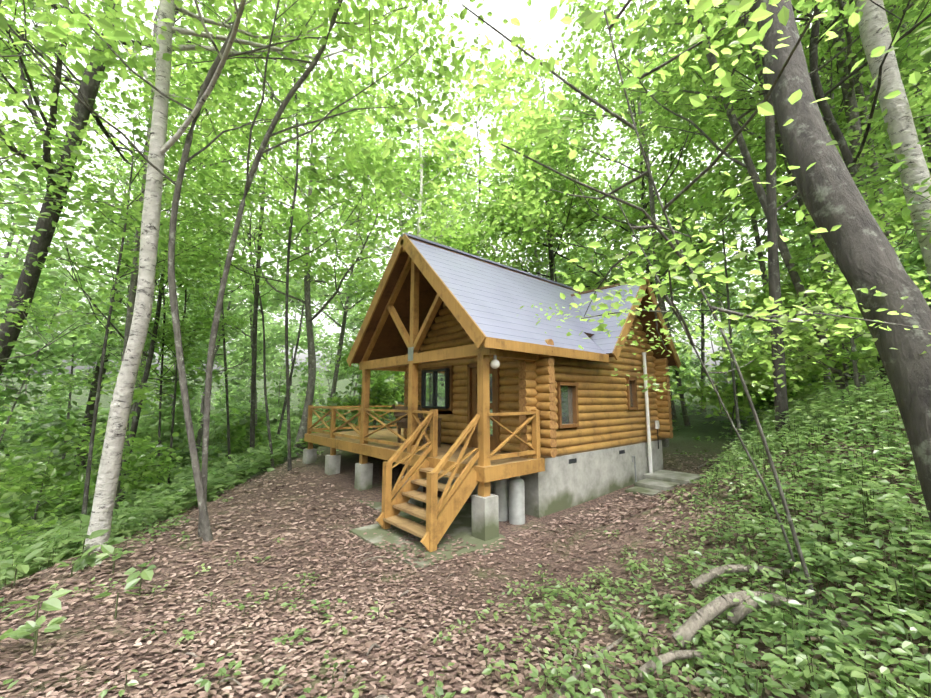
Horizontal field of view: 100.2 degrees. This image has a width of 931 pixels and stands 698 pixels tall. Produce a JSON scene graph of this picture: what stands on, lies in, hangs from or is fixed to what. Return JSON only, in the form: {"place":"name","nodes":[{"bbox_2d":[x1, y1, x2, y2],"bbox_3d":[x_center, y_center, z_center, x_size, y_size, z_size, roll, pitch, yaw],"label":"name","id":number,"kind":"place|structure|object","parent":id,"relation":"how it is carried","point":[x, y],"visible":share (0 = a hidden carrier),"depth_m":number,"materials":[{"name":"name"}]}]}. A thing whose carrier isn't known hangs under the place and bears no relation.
{"place":"outdoors","nodes":[
{"label":"outdoors","id":0,"kind":"place"},
{"bbox_2d":[0,367,930,697],"bbox_3d":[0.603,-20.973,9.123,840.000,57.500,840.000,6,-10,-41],"label":"ground","id":1,"kind":"structure","parent":0,"point":[344,477],"depth_m":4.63,"materials":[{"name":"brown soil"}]},
{"bbox_2d":[0,61,45,396],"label":"tree","id":2,"kind":"object","parent":1,"relation":"on","point":[14,206],"visible":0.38,"depth_m":16.46,"materials":[{"name":"green plant"}]},
{"bbox_2d":[0,398,46,475],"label":"sapling","id":3,"kind":"object","parent":1,"relation":"on","point":[18,456],"visible":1,"depth_m":7.65,"materials":[{"name":"green plant"}]},
{"bbox_2d":[0,404,74,547],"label":"sapling","id":4,"kind":"object","parent":1,"relation":"on","point":[12,530],"visible":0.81,"depth_m":7.43,"materials":[{"name":"green plant"}]},
{"bbox_2d":[0,342,74,551],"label":"sapling","id":5,"kind":"object","parent":1,"relation":"on","point":[8,465],"visible":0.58,"depth_m":11.15,"materials":[{"name":"green plant"}]},
{"bbox_2d":[0,228,82,414],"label":"tree","id":6,"kind":"object","parent":1,"relation":"on","point":[23,399],"visible":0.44,"depth_m":22.33,"materials":[{"name":"green plant"}]},
{"bbox_2d":[3,403,85,446],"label":"sapling","id":7,"kind":"object","parent":1,"relation":"on","point":[21,425],"visible":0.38,"depth_m":34.76,"materials":[{"name":"green plant"}]},
{"bbox_2d":[0,192,97,378],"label":"tree","id":8,"kind":"object","parent":1,"relation":"on","point":[21,256],"visible":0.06,"depth_m":33.19,"materials":[{"name":"green plant"}]},
{"bbox_2d":[0,405,106,525],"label":"sapling","id":9,"kind":"object","parent":1,"relation":"on","point":[9,507],"visible":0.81,"depth_m":14.88,"materials":[{"name":"green plant"}]},
{"bbox_2d":[0,156,109,328],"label":"tree","id":10,"kind":"object","parent":1,"relation":"on","point":[7,254],"visible":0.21,"depth_m":24.80,"materials":[{"name":"green plant"}]},
{"bbox_2d":[35,375,79,414],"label":"bush","id":11,"kind":"object","parent":1,"relation":"on","point":[59,400],"visible":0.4,"depth_m":52.74,"materials":[{"name":"green plant"}]},
{"bbox_2d":[0,215,122,442],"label":"tree","id":12,"kind":"object","parent":1,"relation":"on","point":[36,345],"visible":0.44,"depth_m":20.97,"materials":[{"name":"green plant"}]},
{"bbox_2d":[0,5,128,178],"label":"tree","id":13,"kind":"object","parent":1,"relation":"on","point":[15,101],"visible":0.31,"depth_m":10.49,"materials":[{"name":"green plant"}]},
{"bbox_2d":[0,0,154,398],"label":"tree","id":14,"kind":"object","parent":1,"relation":"on","point":[83,134],"visible":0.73,"depth_m":7.29,"materials":[{"name":"green plant"}]},
{"bbox_2d":[12,209,168,458],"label":"tree","id":15,"kind":"object","parent":1,"relation":"on","point":[63,252],"visible":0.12,"depth_m":27.43,"materials":[{"name":"green plant"}]},
{"bbox_2d":[47,296,160,396],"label":"tree","id":16,"kind":"object","parent":1,"relation":"on","point":[83,370],"visible":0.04,"depth_m":45.08,"materials":[{"name":"green plant"}]},
{"bbox_2d":[45,373,191,503],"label":"sapling","id":17,"kind":"object","parent":1,"relation":"on","point":[150,470],"visible":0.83,"depth_m":12.50,"materials":[{"name":"green plant"}]},
{"bbox_2d":[0,0,251,375],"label":"leaning tree","id":18,"kind":"object","parent":1,"relation":"on","point":[88,92],"visible":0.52,"depth_m":9.91,"materials":[{"name":"green plant"}]},
{"bbox_2d":[0,28,258,522],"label":"tree","id":19,"kind":"object","parent":1,"relation":"on","point":[135,121],"visible":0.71,"depth_m":9.68,"materials":[{"name":"green plant"}]},
{"bbox_2d":[0,56,258,501],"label":"tree","id":20,"kind":"object","parent":1,"relation":"on","point":[17,261],"visible":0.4,"depth_m":15.11,"materials":[{"name":"green plant"}]},
{"bbox_2d":[10,216,249,487],"bbox_3d":[-13.939,0.745,17.051,7.243,12.920,7.169,6,-10,-41],"label":"thin tree","id":21,"kind":"object","parent":1,"relation":"on","point":[65,383],"visible":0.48,"depth_m":16.72,"materials":[{"name":"green plant"}]},
{"bbox_2d":[42,140,234,470],"bbox_3d":[-18.059,-1.465,21.094,10.144,19.303,6.894,-1,-7,6],"label":"tree","id":22,"kind":"object","parent":1,"relation":"on","point":[93,333],"visible":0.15,"depth_m":21.18,"materials":[{"name":"green plant"}]},
{"bbox_2d":[67,0,231,469],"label":"dark tree","id":23,"kind":"object","parent":1,"relation":"on","point":[92,393],"visible":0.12,"depth_m":23.78,"materials":[{"name":"green plant"}]},
{"bbox_2d":[0,0,316,508],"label":"tree","id":24,"kind":"object","parent":1,"relation":"on","point":[132,294],"visible":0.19,"depth_m":14.04,"materials":[{"name":"green plant"}]},
{"bbox_2d":[83,182,242,484],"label":"thin tree","id":25,"kind":"object","parent":1,"relation":"on","point":[202,324],"visible":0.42,"depth_m":17.35,"materials":[{"name":"green plant"}]},
{"bbox_2d":[88,166,240,429],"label":"tree","id":26,"kind":"object","parent":1,"relation":"on","point":[133,405],"visible":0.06,"depth_m":27.51,"materials":[{"name":"green plant"}]},
{"bbox_2d":[128,382,216,457],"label":"sapling","id":27,"kind":"object","parent":1,"relation":"on","point":[149,426],"visible":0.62,"depth_m":25.20,"materials":[{"name":"green plant"}]},
{"bbox_2d":[187,404,238,445],"bbox_3d":[-20.534,6.630,31.492,4.182,4.289,5.347,-2,-8,15],"label":"bush","id":28,"kind":"object","parent":1,"relation":"on","point":[212,429],"visible":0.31,"depth_m":31.27,"materials":[{"name":"green plant"}]},
{"bbox_2d":[146,109,283,460],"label":"thin tree","id":29,"kind":"object","parent":1,"relation":"on","point":[242,283],"visible":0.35,"depth_m":20.94,"materials":[{"name":"green plant"}]},
{"bbox_2d":[0,0,444,541],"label":"tree","id":30,"kind":"object","parent":1,"relation":"on","point":[56,33],"visible":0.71,"depth_m":6.43,"materials":[{"name":"green plant"}]},
{"bbox_2d":[167,293,278,416],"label":"tree","id":31,"kind":"object","parent":1,"relation":"on","point":[227,346],"visible":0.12,"depth_m":49.28,"materials":[{"name":"green plant"}]},
{"bbox_2d":[45,0,406,553],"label":"birch tree","id":32,"kind":"object","parent":1,"relation":"on","point":[111,458],"visible":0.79,"depth_m":6.35,"materials":[{"name":"white plant"}]},
{"bbox_2d":[199,360,261,413],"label":"sapling","id":33,"kind":"object","parent":1,"relation":"on","point":[219,402],"visible":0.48,"depth_m":46.28,"materials":[{"name":"green plant"}]},
{"bbox_2d":[166,207,307,464],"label":"tree","id":34,"kind":"object","parent":1,"relation":"on","point":[245,360],"visible":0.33,"depth_m":28.36,"materials":[{"name":"green plant"}]},
{"bbox_2d":[121,90,356,467],"bbox_3d":[-7.166,-2.840,14.336,8.663,14.944,7.299,6,-10,-41],"label":"tree","id":35,"kind":"object","parent":1,"relation":"on","point":[284,210],"visible":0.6,"depth_m":13.87,"materials":[{"name":"green plant"}]},
{"bbox_2d":[157,156,320,425],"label":"tree","id":36,"kind":"object","parent":1,"relation":"on","point":[246,294],"visible":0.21,"depth_m":27.70,"materials":[{"name":"green plant"}]},
{"bbox_2d":[199,403,283,462],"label":"sapling","id":37,"kind":"object","parent":1,"relation":"on","point":[238,430],"visible":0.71,"depth_m":22.07,"materials":[{"name":"green plant"}]},
{"bbox_2d":[4,0,492,536],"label":"tree","id":38,"kind":"object","parent":1,"relation":"on","point":[332,14],"visible":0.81,"depth_m":6.60,"materials":[{"name":"green plant"}]},
{"bbox_2d":[223,380,280,427],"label":"sapling","id":39,"kind":"object","parent":1,"relation":"on","point":[247,406],"visible":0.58,"depth_m":41.01,"materials":[{"name":"green plant"}]},
{"bbox_2d":[184,15,336,448],"bbox_3d":[-10.580,-8.419,20.773,8.164,30.348,8.795,6,-10,-41],"label":"slim tree","id":40,"kind":"object","parent":1,"relation":"on","point":[253,381],"visible":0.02,"depth_m":21.07,"materials":[{"name":"green plant"}]},
{"bbox_2d":[84,1,441,470],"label":"tree","id":41,"kind":"object","parent":1,"relation":"on","point":[353,157],"visible":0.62,"depth_m":11.33,"materials":[{"name":"green plant"}]},
{"bbox_2d":[223,295,324,421],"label":"tree","id":42,"kind":"object","parent":1,"relation":"on","point":[271,326],"visible":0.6,"depth_m":44.47,"materials":[{"name":"green plant"}]},
{"bbox_2d":[260,368,298,419],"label":"bush","id":43,"kind":"object","parent":1,"relation":"on","point":[273,400],"visible":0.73,"depth_m":46.19,"materials":[{"name":"green plant"}]},
{"bbox_2d":[239,173,366,436],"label":"tree","id":44,"kind":"object","parent":1,"relation":"on","point":[276,308],"visible":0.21,"depth_m":28.32,"materials":[{"name":"green plant"}]},
{"bbox_2d":[271,248,338,395],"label":"tree","id":45,"kind":"object","parent":1,"relation":"on","point":[303,323],"visible":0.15,"depth_m":52.63,"materials":[{"name":"green plant"}]},
{"bbox_2d":[292,362,336,413],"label":"bush","id":46,"kind":"object","parent":1,"relation":"on","point":[317,391],"visible":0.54,"depth_m":48.37,"materials":[{"name":"green plant"}]},
{"bbox_2d":[184,0,448,457],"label":"tree canopy","id":47,"kind":"object","parent":1,"relation":"on","point":[302,429],"visible":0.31,"depth_m":16.87,"materials":[{"name":"green plant"}]},
{"bbox_2d":[249,90,403,421],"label":"tree","id":48,"kind":"object","parent":1,"relation":"on","point":[277,299],"visible":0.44,"depth_m":25.34,"materials":[{"name":"green plant"}]},
{"bbox_2d":[299,306,357,397],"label":"tree","id":49,"kind":"object","parent":1,"relation":"on","point":[324,346],"visible":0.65,"depth_m":56.07,"materials":[{"name":"green plant"}]},
{"bbox_2d":[318,341,403,429],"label":"sapling","id":50,"kind":"object","parent":1,"relation":"on","point":[335,400],"visible":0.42,"depth_m":16.16,"materials":[{"name":"green plant"}]},
{"bbox_2d":[331,232,395,387],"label":"tree","id":51,"kind":"object","parent":1,"relation":"on","point":[354,319],"visible":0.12,"depth_m":42.12,"materials":[{"name":"green plant"}]},
{"bbox_2d":[323,298,404,429],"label":"sapling","id":52,"kind":"object","parent":1,"relation":"on","point":[396,375],"visible":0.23,"depth_m":16.75,"materials":[{"name":"green plant"}]},
{"bbox_2d":[340,4,471,301],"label":"tree","id":53,"kind":"object","parent":1,"relation":"on","point":[401,222],"visible":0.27,"depth_m":22.32,"materials":[{"name":"green plant"}]},
{"bbox_2d":[280,0,553,278],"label":"tree canopy","id":54,"kind":"object","parent":1,"relation":"on","point":[449,189],"visible":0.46,"depth_m":19.78,"materials":[{"name":"green plant"}]},
{"bbox_2d":[304,248,544,551],"bbox_3d":[-0.980,0.799,10.882,5.932,5.732,8.607,6,-10,-41],"label":"porch","id":55,"kind":"object","parent":1,"relation":"on","point":[482,466],"visible":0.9,"depth_m":7.33,"materials":[{"name":"brown wood"}]},
{"bbox_2d":[392,404,441,446],"bbox_3d":[-1.208,1.844,9.478,0.664,0.988,1.200,6,-10,-41],"label":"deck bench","id":56,"kind":"object","parent":55,"relation":"on","point":[402,423],"visible":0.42,"depth_m":9.44,"materials":[{"name":"brown wood"}]},
{"bbox_2d":[360,34,567,278],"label":"tree canopy","id":57,"kind":"object","parent":1,"relation":"on","point":[491,205],"visible":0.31,"depth_m":22.38,"materials":[{"name":"green plant"}]},
{"bbox_2d":[0,360,930,697],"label":"undergrowth","id":58,"kind":"object","parent":1,"relation":"on","point":[24,556],"visible":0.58,"depth_m":3.46,"materials":[{"name":"green plant"}]},
{"bbox_2d":[494,478,508,520],"bbox_3d":[0.692,2.758,7.420,0.300,0.990,0.300,6,-10,-41],"label":"gas cylinder","id":59,"kind":"object","parent":1,"relation":"on","point":[501,489],"visible":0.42,"depth_m":7.28,"materials":[{"name":"grey metal"}]},
{"bbox_2d":[303,440,704,569],"bbox_3d":[-0.062,3.524,11.098,8.700,1.810,9.830,6,-10,-41],"label":"concrete foundation","id":60,"kind":"object","parent":1,"relation":"on","point":[559,483],"visible":0.42,"depth_m":8.10,"materials":[{"name":"grey concrete"}]},
{"bbox_2d":[508,476,524,524],"bbox_3d":[0.947,2.731,7.206,0.300,0.990,0.300,6,-10,-41],"label":"gas cylinder","id":61,"kind":"object","parent":1,"relation":"on","point":[516,488],"visible":0.81,"depth_m":7.08,"materials":[{"name":"grey metal"}]},
{"bbox_2d":[173,451,884,697],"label":"fallen branches","id":62,"kind":"object","parent":1,"relation":"on","point":[693,624],"visible":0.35,"depth_m":2.71,"materials":[{"name":"grey wood"}]},
{"bbox_2d":[421,34,656,294],"bbox_3d":[4.322,-6.947,21.233,13.681,22.867,9.348,2,-8,-18],"label":"tree canopy","id":63,"kind":"object","parent":1,"relation":"on","point":[522,224],"visible":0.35,"depth_m":19.15,"materials":[{"name":"green plant"}]},
{"bbox_2d":[458,53,621,287],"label":"tree canopy","id":64,"kind":"object","parent":1,"relation":"on","point":[508,187],"visible":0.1,"depth_m":23.48,"materials":[{"name":"green plant"}]},
{"bbox_2d":[491,81,638,287],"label":"tree","id":65,"kind":"object","parent":1,"relation":"on","point":[518,148],"visible":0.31,"depth_m":19.70,"materials":[{"name":"green plant"}]},
{"bbox_2d":[511,9,760,289],"bbox_3d":[9.659,-7.924,20.846,17.187,24.666,12.311,6,-10,-41],"label":"tree canopy","id":66,"kind":"object","parent":1,"relation":"on","point":[608,225],"visible":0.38,"depth_m":18.94,"materials":[{"name":"green plant"}]},
{"bbox_2d":[349,0,930,621],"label":"sapling","id":67,"kind":"object","parent":1,"relation":"on","point":[639,70],"visible":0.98,"depth_m":2.25,"materials":[{"name":"green plant"}]},
{"bbox_2d":[495,0,798,446],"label":"tree canopy","id":68,"kind":"object","parent":1,"relation":"on","point":[756,204],"visible":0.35,"depth_m":14.93,"materials":[{"name":"green plant"}]},
{"bbox_2d":[567,113,729,425],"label":"tree","id":69,"kind":"object","parent":1,"relation":"on","point":[680,205],"visible":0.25,"depth_m":20.61,"materials":[{"name":"green plant"}]},
{"bbox_2d":[452,12,849,589],"bbox_3d":[1.290,-0.210,3.248,2.617,5.031,3.434,-6,-9,39],"label":"sapling","id":70,"kind":"object","parent":1,"relation":"on","point":[718,258],"visible":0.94,"depth_m":2.71,"materials":[{"name":"green plant"}]},
{"bbox_2d":[580,101,758,418],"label":"tree","id":71,"kind":"object","parent":1,"relation":"on","point":[681,229],"visible":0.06,"depth_m":22.32,"materials":[{"name":"green plant"}]},
{"bbox_2d":[670,342,707,391],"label":"tree","id":72,"kind":"object","parent":1,"relation":"on","point":[688,367],"visible":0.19,"depth_m":41.79,"materials":[{"name":"green plant"}]},
{"bbox_2d":[655,172,749,411],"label":"tree","id":73,"kind":"object","parent":1,"relation":"on","point":[679,327],"visible":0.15,"depth_m":26.16,"materials":[{"name":"green plant"}]},
{"bbox_2d":[666,263,740,386],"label":"tree","id":74,"kind":"object","parent":1,"relation":"on","point":[692,316],"visible":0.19,"depth_m":45.87,"materials":[{"name":"green plant"}]},
{"bbox_2d":[633,143,780,417],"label":"tree","id":75,"kind":"object","parent":1,"relation":"on","point":[757,266],"visible":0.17,"depth_m":25.40,"materials":[{"name":"green plant"}]},
{"bbox_2d":[594,53,882,451],"bbox_3d":[9.707,-3.804,14.099,8.004,15.549,7.811,6,-10,-41],"label":"tree","id":76,"kind":"object","parent":1,"relation":"on","point":[687,177],"visible":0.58,"depth_m":14.79,"materials":[{"name":"green plant"}]},
{"bbox_2d":[547,0,930,405],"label":"tree","id":77,"kind":"object","parent":1,"relation":"on","point":[748,164],"visible":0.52,"depth_m":9.00,"materials":[{"name":"green plant"}]},
{"bbox_2d":[670,300,809,434],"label":"sapling","id":78,"kind":"object","parent":1,"relation":"on","point":[713,396],"visible":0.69,"depth_m":16.58,"materials":[{"name":"green plant"}]},
{"bbox_2d":[579,0,930,284],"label":"pale tree","id":79,"kind":"object","parent":1,"relation":"on","point":[897,117],"visible":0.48,"depth_m":6.68,"materials":[{"name":"grey plant"}]},
{"bbox_2d":[699,351,821,411],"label":"sapling","id":80,"kind":"object","parent":1,"relation":"on","point":[757,395],"visible":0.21,"depth_m":19.71,"materials":[{"name":"green plant"}]},
{"bbox_2d":[620,0,930,390],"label":"tree","id":81,"kind":"object","parent":1,"relation":"on","point":[685,106],"visible":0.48,"depth_m":10.16,"materials":[{"name":"green plant"}]},
{"bbox_2d":[637,0,918,450],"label":"tree","id":82,"kind":"object","parent":1,"relation":"on","point":[781,400],"visible":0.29,"depth_m":7.88,"materials":[{"name":"green plant"}]},
{"bbox_2d":[652,0,926,409],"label":"tree canopy","id":83,"kind":"object","parent":1,"relation":"on","point":[760,254],"visible":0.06,"depth_m":17.85,"materials":[{"name":"green plant"}]},
{"bbox_2d":[654,0,930,406],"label":"tree","id":84,"kind":"object","parent":1,"relation":"on","point":[829,118],"visible":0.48,"depth_m":8.05,"materials":[{"name":"green plant"}]},
{"bbox_2d":[659,0,930,379],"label":"tree canopy","id":85,"kind":"object","parent":1,"relation":"on","point":[902,69],"visible":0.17,"depth_m":13.34,"materials":[{"name":"green plant"}]},
{"bbox_2d":[735,268,860,405],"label":"sapling","id":86,"kind":"object","parent":1,"relation":"on","point":[811,391],"visible":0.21,"depth_m":15.56,"materials":[{"name":"green plant"}]},
{"bbox_2d":[667,0,930,223],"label":"tree canopy","id":87,"kind":"object","parent":1,"relation":"on","point":[850,96],"visible":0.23,"depth_m":9.58,"materials":[{"name":"green plant"}]},
{"bbox_2d":[749,232,878,376],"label":"sapling","id":88,"kind":"object","parent":1,"relation":"on","point":[799,261],"visible":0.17,"depth_m":12.94,"materials":[{"name":"green plant"}]},
{"bbox_2d":[718,118,920,259],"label":"tree","id":89,"kind":"object","parent":1,"relation":"on","point":[903,247],"visible":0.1,"depth_m":20.74,"materials":[{"name":"green plant"}]},
{"bbox_2d":[709,0,930,397],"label":"tree","id":90,"kind":"object","parent":1,"relation":"on","point":[820,236],"visible":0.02,"depth_m":14.87,"materials":[{"name":"green plant"}]},
{"bbox_2d":[720,1,930,249],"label":"tree","id":91,"kind":"object","parent":1,"relation":"on","point":[859,89],"visible":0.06,"depth_m":10.03,"materials":[{"name":"green plant"}]},
{"bbox_2d":[727,1,930,379],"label":"tree","id":92,"kind":"object","parent":1,"relation":"on","point":[897,194],"visible":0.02,"depth_m":18.15,"materials":[{"name":"green plant"}]},
{"bbox_2d":[729,5,930,188],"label":"tree","id":93,"kind":"object","parent":1,"relation":"on","point":[927,130],"visible":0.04,"depth_m":11.59,"materials":[{"name":"green plant"}]},
{"bbox_2d":[736,171,926,418],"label":"sapling","id":94,"kind":"object","parent":1,"relation":"on","point":[821,355],"visible":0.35,"depth_m":8.04,"materials":[{"name":"green plant"}]},
{"bbox_2d":[741,97,922,345],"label":"sapling","id":95,"kind":"object","parent":1,"relation":"on","point":[807,282],"visible":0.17,"depth_m":8.71,"materials":[{"name":"green plant"}]},
{"bbox_2d":[738,186,930,346],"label":"sapling","id":96,"kind":"object","parent":1,"relation":"on","point":[836,292],"visible":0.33,"depth_m":6.46,"materials":[{"name":"green plant"}]},
{"bbox_2d":[760,239,919,414],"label":"sapling","id":97,"kind":"object","parent":1,"relation":"on","point":[862,365],"visible":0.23,"depth_m":8.38,"materials":[{"name":"green plant"}]},
{"bbox_2d":[753,0,930,521],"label":"tree","id":98,"kind":"object","parent":1,"relation":"on","point":[861,249],"visible":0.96,"depth_m":3.07,"materials":[{"name":"grey plant"}]},
{"bbox_2d":[782,0,930,335],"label":"foliage","id":99,"kind":"object","parent":1,"relation":"on","point":[912,102],"visible":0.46,"depth_m":6.95,"materials":[{"name":"green plant"}]},
{"bbox_2d":[893,227,923,272],"bbox_3d":[28.871,-3.808,22.960,5.227,8.119,5.953,4,-8,-28],"label":"foliage","id":100,"kind":"object","parent":1,"relation":"on","point":[913,260],"visible":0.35,"depth_m":24.32,"materials":[{"name":"green plant"}]},
{"bbox_2d":[0,0,930,374],"label":"sky","id":101,"kind":"structure","parent":0,"point":[541,33],"materials":[{"name":"white"}]},
{"bbox_2d":[403,303,672,458],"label":"cabin log walls","id":102,"kind":"structure","parent":0,"point":[608,418],"depth_m":9.34,"materials":[{"name":"brown wood"}]},
{"bbox_2d":[346,232,680,367],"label":"cabin roof","id":103,"kind":"structure","parent":102,"relation":"on","point":[484,300],"depth_m":9.15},
{"bbox_2d":[421,362,637,451],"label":"windows and door","id":104,"kind":"structure","parent":102,"relation":"in","point":[437,386],"depth_m":9.09,"materials":[{"name":"brown wood"}]},
{"bbox_2d":[642,352,652,472],"bbox_3d":[4.944,1.735,10.568,0.120,3.296,0.120,6,-10,-41],"label":"down pipe","id":105,"kind":"object","parent":102,"relation":"attached to","point":[647,418],"visible":0.79,"depth_m":10.52,"materials":[{"name":"white plastic"}]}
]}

